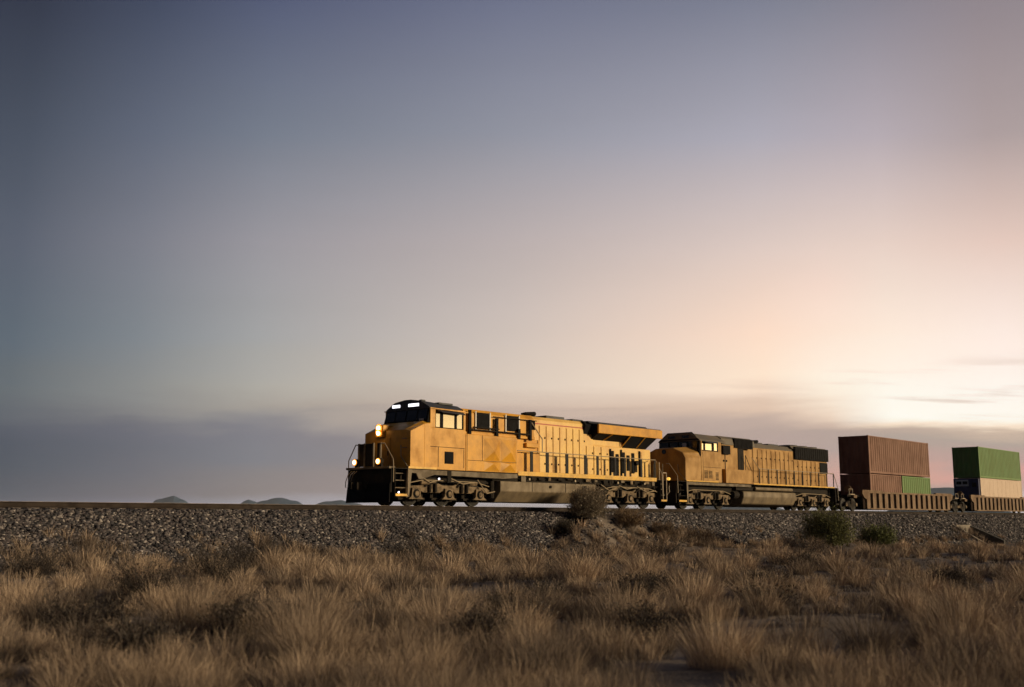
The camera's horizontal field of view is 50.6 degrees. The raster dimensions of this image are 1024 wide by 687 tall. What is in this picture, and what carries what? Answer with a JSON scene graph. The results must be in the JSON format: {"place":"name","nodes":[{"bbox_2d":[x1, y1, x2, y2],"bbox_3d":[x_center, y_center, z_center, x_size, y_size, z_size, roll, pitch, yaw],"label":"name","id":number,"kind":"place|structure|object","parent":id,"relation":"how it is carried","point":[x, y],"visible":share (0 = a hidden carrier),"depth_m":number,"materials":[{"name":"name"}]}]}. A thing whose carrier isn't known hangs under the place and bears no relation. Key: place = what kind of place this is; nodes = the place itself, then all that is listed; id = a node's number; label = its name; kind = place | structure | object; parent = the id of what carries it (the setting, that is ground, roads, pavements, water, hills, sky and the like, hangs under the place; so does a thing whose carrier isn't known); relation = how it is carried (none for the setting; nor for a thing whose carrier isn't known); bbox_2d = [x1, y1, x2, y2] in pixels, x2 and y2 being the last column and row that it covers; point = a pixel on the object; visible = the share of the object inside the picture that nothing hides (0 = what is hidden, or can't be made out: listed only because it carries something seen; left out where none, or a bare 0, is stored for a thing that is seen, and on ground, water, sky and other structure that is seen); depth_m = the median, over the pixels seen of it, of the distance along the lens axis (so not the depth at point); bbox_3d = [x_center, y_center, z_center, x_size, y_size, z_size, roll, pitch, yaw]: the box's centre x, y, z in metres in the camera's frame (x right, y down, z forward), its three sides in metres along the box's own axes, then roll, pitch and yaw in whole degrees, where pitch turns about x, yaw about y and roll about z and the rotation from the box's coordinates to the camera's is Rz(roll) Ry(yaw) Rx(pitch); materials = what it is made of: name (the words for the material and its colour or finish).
{"place":"outdoors","nodes":[
{"label":"outdoors","id":0,"kind":"place"},
{"bbox_2d":[153,496,187,502],"bbox_3d":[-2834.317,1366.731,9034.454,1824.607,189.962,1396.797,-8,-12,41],"label":"hills","id":1,"kind":"structure","parent":0,"point":[172,499],"depth_m":8876.79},
{"bbox_2d":[241,500,256,503],"bbox_3d":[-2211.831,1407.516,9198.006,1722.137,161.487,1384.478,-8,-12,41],"label":"hills","id":2,"kind":"structure","parent":0,"point":[248,502],"depth_m":9064.95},
{"bbox_2d":[257,498,302,504],"bbox_3d":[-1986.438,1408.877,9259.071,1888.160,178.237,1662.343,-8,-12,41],"label":"hills","id":3,"kind":"structure","parent":0,"point":[278,501],"depth_m":9092.84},
{"bbox_2d":[315,500,360,504],"bbox_3d":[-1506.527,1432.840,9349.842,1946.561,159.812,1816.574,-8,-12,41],"label":"hills","id":4,"kind":"structure","parent":0,"point":[339,502],"depth_m":9203.36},
{"bbox_2d":[0,513,1023,686],"bbox_3d":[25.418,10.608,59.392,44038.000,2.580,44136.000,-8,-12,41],"label":"ground","id":5,"kind":"structure","parent":0,"point":[677,668],"depth_m":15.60,"materials":[{"name":"brown plant"}]},
{"bbox_2d":[0,541,75,578],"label":"shrub","id":6,"kind":"object","parent":5,"relation":"on","point":[26,564],"visible":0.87,"depth_m":27.16,"materials":[{"name":"brown plant"}]},
{"bbox_2d":[33,587,146,636],"bbox_3d":[-5.498,3.526,14.125,1.573,0.695,1.554,2,-9,-10],"label":"shrub","id":7,"kind":"object","parent":5,"relation":"on","point":[106,616],"visible":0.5,"depth_m":14.08,"materials":[{"name":"brown plant"}]},
{"bbox_2d":[61,610,199,661],"bbox_3d":[-4.082,3.133,11.640,1.446,0.611,1.463,0,-9,1],"label":"shrub","id":8,"kind":"object","parent":5,"relation":"on","point":[119,636],"visible":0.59,"depth_m":11.41,"materials":[{"name":"brown plant"}]},
{"bbox_2d":[98,548,210,603],"bbox_3d":[-6.700,4.296,20.042,1.985,1.053,2.550,0,-9,1],"label":"shrub","id":9,"kind":"object","parent":5,"relation":"on","point":[128,583],"visible":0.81,"depth_m":19.86,"materials":[{"name":"brown plant"}]},
{"bbox_2d":[169,542,252,573],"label":"shrub","id":10,"kind":"object","parent":5,"relation":"on","point":[217,555],"visible":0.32,"depth_m":29.96,"materials":[{"name":"brown plant"}]},
{"bbox_2d":[171,545,269,582],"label":"shrub","id":11,"kind":"object","parent":5,"relation":"on","point":[206,569],"visible":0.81,"depth_m":24.36,"materials":[{"name":"brown plant"}]},
{"bbox_2d":[189,586,305,640],"bbox_3d":[-3.342,3.377,13.618,1.480,0.724,1.371,1,-9,-8],"label":"shrub","id":12,"kind":"object","parent":5,"relation":"on","point":[228,616],"visible":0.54,"depth_m":13.45,"materials":[{"name":"brown plant"}]},
{"bbox_2d":[213,533,284,569],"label":"shrub","id":13,"kind":"object","parent":5,"relation":"on","point":[251,551],"visible":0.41,"depth_m":33.70,"materials":[{"name":"brown plant"}]},
{"bbox_2d":[373,524,446,560],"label":"shrub","id":14,"kind":"object","parent":5,"relation":"on","point":[398,551],"visible":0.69,"depth_m":38.50,"materials":[{"name":"brown plant"}]},
{"bbox_2d":[437,604,531,650],"bbox_3d":[-0.384,3.333,12.695,1.211,0.572,1.253,-8,-12,41],"label":"shrub","id":15,"kind":"object","parent":5,"relation":"on","point":[473,621],"visible":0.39,"depth_m":12.56,"materials":[{"name":"brown plant"}]},
{"bbox_2d":[457,579,565,633],"bbox_3d":[0.006,3.553,14.526,1.856,0.869,1.558,-8,-12,41],"label":"shrub","id":16,"kind":"object","parent":5,"relation":"on","point":[496,597],"visible":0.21,"depth_m":14.44,"materials":[{"name":"brown plant"}]},
{"bbox_2d":[487,567,574,609],"bbox_3d":[0.366,4.330,19.086,1.582,0.806,1.835,-8,-12,41],"label":"shrub","id":17,"kind":"object","parent":5,"relation":"on","point":[538,585],"visible":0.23,"depth_m":18.92,"materials":[{"name":"brown plant"}]},
{"bbox_2d":[551,517,576,532],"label":"dark bush","id":18,"kind":"object","parent":5,"relation":"on","point":[561,525],"visible":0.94,"depth_m":50.49,"materials":[{"name":"brown plant"}]},
{"bbox_2d":[542,550,618,578],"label":"shrub","id":19,"kind":"object","parent":5,"relation":"on","point":[600,561],"visible":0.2,"depth_m":27.94,"materials":[{"name":"brown plant"}]},
{"bbox_2d":[545,537,624,569],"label":"shrub","id":20,"kind":"object","parent":5,"relation":"on","point":[580,553],"visible":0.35,"depth_m":32.64,"materials":[{"name":"brown plant"}]},
{"bbox_2d":[564,482,611,517],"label":"round bush","id":21,"kind":"object","parent":5,"relation":"on","point":[585,504],"visible":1,"depth_m":53.13,"materials":[{"name":"plant"}]},
{"bbox_2d":[606,568,676,597],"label":"shrub","id":22,"kind":"object","parent":5,"relation":"on","point":[650,583],"visible":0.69,"depth_m":21.83,"materials":[{"name":"brown plant"}]},
{"bbox_2d":[600,594,691,641],"bbox_3d":[1.780,3.635,14.314,1.492,0.606,1.405,-8,-12,41],"label":"shrub","id":23,"kind":"object","parent":5,"relation":"on","point":[642,621],"visible":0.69,"depth_m":14.28,"materials":[{"name":"brown plant"}]},
{"bbox_2d":[631,532,689,559],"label":"shrub","id":24,"kind":"object","parent":5,"relation":"on","point":[661,550],"visible":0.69,"depth_m":41.94,"materials":[{"name":"brown plant"}]},
{"bbox_2d":[650,518,677,537],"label":"dry bush","id":25,"kind":"object","parent":5,"relation":"on","point":[669,528],"visible":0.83,"depth_m":54.51,"materials":[{"name":"brown plant"}]},
{"bbox_2d":[682,525,723,542],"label":"dry bush","id":26,"kind":"object","parent":5,"relation":"on","point":[697,534],"visible":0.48,"depth_m":56.32,"materials":[{"name":"brown plant"}]},
{"bbox_2d":[726,571,809,609],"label":"shrub","id":27,"kind":"object","parent":5,"relation":"on","point":[780,592],"visible":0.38,"depth_m":17.87,"materials":[{"name":"brown plant"}]},
{"bbox_2d":[743,560,805,588],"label":"shrub","id":28,"kind":"object","parent":5,"relation":"on","point":[771,576],"visible":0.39,"depth_m":23.27,"materials":[{"name":"brown plant"}]},
{"bbox_2d":[766,545,823,569],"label":"shrub","id":29,"kind":"object","parent":5,"relation":"on","point":[803,556],"visible":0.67,"depth_m":32.39,"materials":[{"name":"brown plant"}]},
{"bbox_2d":[775,533,840,552],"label":"shrub","id":30,"kind":"object","parent":5,"relation":"on","point":[811,544],"visible":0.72,"depth_m":46.59,"materials":[{"name":"brown plant"}]},
{"bbox_2d":[790,502,859,545],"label":"green bush","id":31,"kind":"object","parent":5,"relation":"on","point":[826,526],"visible":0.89,"depth_m":58.45,"materials":[{"name":"green plant"}]},
{"bbox_2d":[852,520,899,547],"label":"green bush","id":32,"kind":"object","parent":5,"relation":"on","point":[881,534],"visible":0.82,"depth_m":60.94,"materials":[{"name":"green plant"}]},
{"bbox_2d":[916,560,976,587],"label":"shrub","id":33,"kind":"object","parent":5,"relation":"on","point":[952,573],"visible":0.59,"depth_m":24.48,"materials":[{"name":"brown plant"}]},
{"bbox_2d":[0,0,1023,512],"label":"sky","id":34,"kind":"structure","parent":0,"point":[236,235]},
{"bbox_2d":[1,510,1023,570],"bbox_3d":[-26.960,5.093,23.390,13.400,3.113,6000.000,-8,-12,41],"label":"embankment","id":35,"kind":"structure","parent":0,"point":[1012,542],"depth_m":46.47,"materials":[{"name":"gravel"}]},
{"bbox_2d":[0,507,1023,574],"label":"ballast stones","id":36,"kind":"object","parent":35,"relation":"on","point":[219,519],"visible":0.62,"depth_m":42.02,"materials":[{"name":"grey gravel"}]},
{"bbox_2d":[612,505,648,526],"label":"dry bush","id":37,"kind":"object","parent":36,"relation":"on","point":[629,517],"visible":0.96,"depth_m":53.43,"materials":[{"name":"brown plant"}]},
{"bbox_2d":[0,501,1023,514],"bbox_3d":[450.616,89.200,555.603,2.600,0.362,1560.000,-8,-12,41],"label":"railway track","id":38,"kind":"structure","parent":35,"relation":"on","point":[68,505],"depth_m":45.00,"materials":[{"name":"metal"}]},
{"bbox_2d":[345,399,666,507],"bbox_3d":[0.633,5.869,54.942,3.500,4.872,22.612,-8,-12,41],"label":"diesel locomotive","id":39,"kind":"object","parent":38,"relation":"on","point":[421,452],"visible":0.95,"depth_m":51.34,"materials":[{"name":"yellow metal"}]},
{"bbox_2d":[650,432,838,510],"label":"diesel locomotive","id":40,"kind":"object","parent":38,"relation":"on","point":[703,471],"visible":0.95,"depth_m":68.39,"materials":[{"name":"yellow paint"}]},
{"bbox_2d":[821,485,958,511],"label":"well car","id":41,"kind":"object","parent":38,"relation":"on","point":[878,500],"visible":0.83,"depth_m":85.72,"materials":[{"name":"brown metal"}]},
{"bbox_2d":[840,474,901,494],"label":"shipping container","id":42,"kind":"object","parent":41,"relation":"in","point":[856,483],"visible":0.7,"depth_m":84.18,"materials":[{"name":"brown metal"}]},
{"bbox_2d":[838,435,929,476],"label":"shipping container","id":43,"kind":"object","parent":42,"relation":"on","point":[866,454],"visible":0.95,"depth_m":85.36,"materials":[{"name":"brown metal"}]},
{"bbox_2d":[901,476,930,493],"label":"shipping container","id":44,"kind":"object","parent":41,"relation":"in","point":[919,485],"visible":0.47,"depth_m":89.67,"materials":[{"name":"green metal"}]},
{"bbox_2d":[939,491,1023,512],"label":"well car","id":45,"kind":"object","parent":38,"relation":"on","point":[982,503],"visible":0.73,"depth_m":102.03,"materials":[{"name":"brown metal"}]},
{"bbox_2d":[953,478,1022,499],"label":"shipping container","id":46,"kind":"object","parent":45,"relation":"on","point":[967,487],"visible":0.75,"depth_m":102.64,"materials":[{"name":"beige metal"}]},
{"bbox_2d":[952,446,1020,480],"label":"shipping container","id":47,"kind":"object","parent":46,"relation":"on","point":[978,462],"visible":0.91,"depth_m":103.15,"materials":[{"name":"green metal"}]},
{"bbox_2d":[952,524,1004,544],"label":"culvert","id":48,"kind":"object","parent":35,"relation":"in","point":[991,537],"visible":0.35,"depth_m":89.69,"materials":[{"name":"concrete"}]},
{"bbox_2d":[691,506,783,509],"bbox_3d":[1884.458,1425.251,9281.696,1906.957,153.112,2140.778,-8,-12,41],"label":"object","id":49,"kind":"structure","parent":0,"point":[734,508],"depth_m":8875.00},
{"bbox_2d":[888,487,1011,512],"bbox_3d":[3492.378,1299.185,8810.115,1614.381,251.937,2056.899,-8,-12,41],"label":"hills","id":50,"kind":"structure","parent":0,"point":[947,490],"depth_m":8608.44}
]}

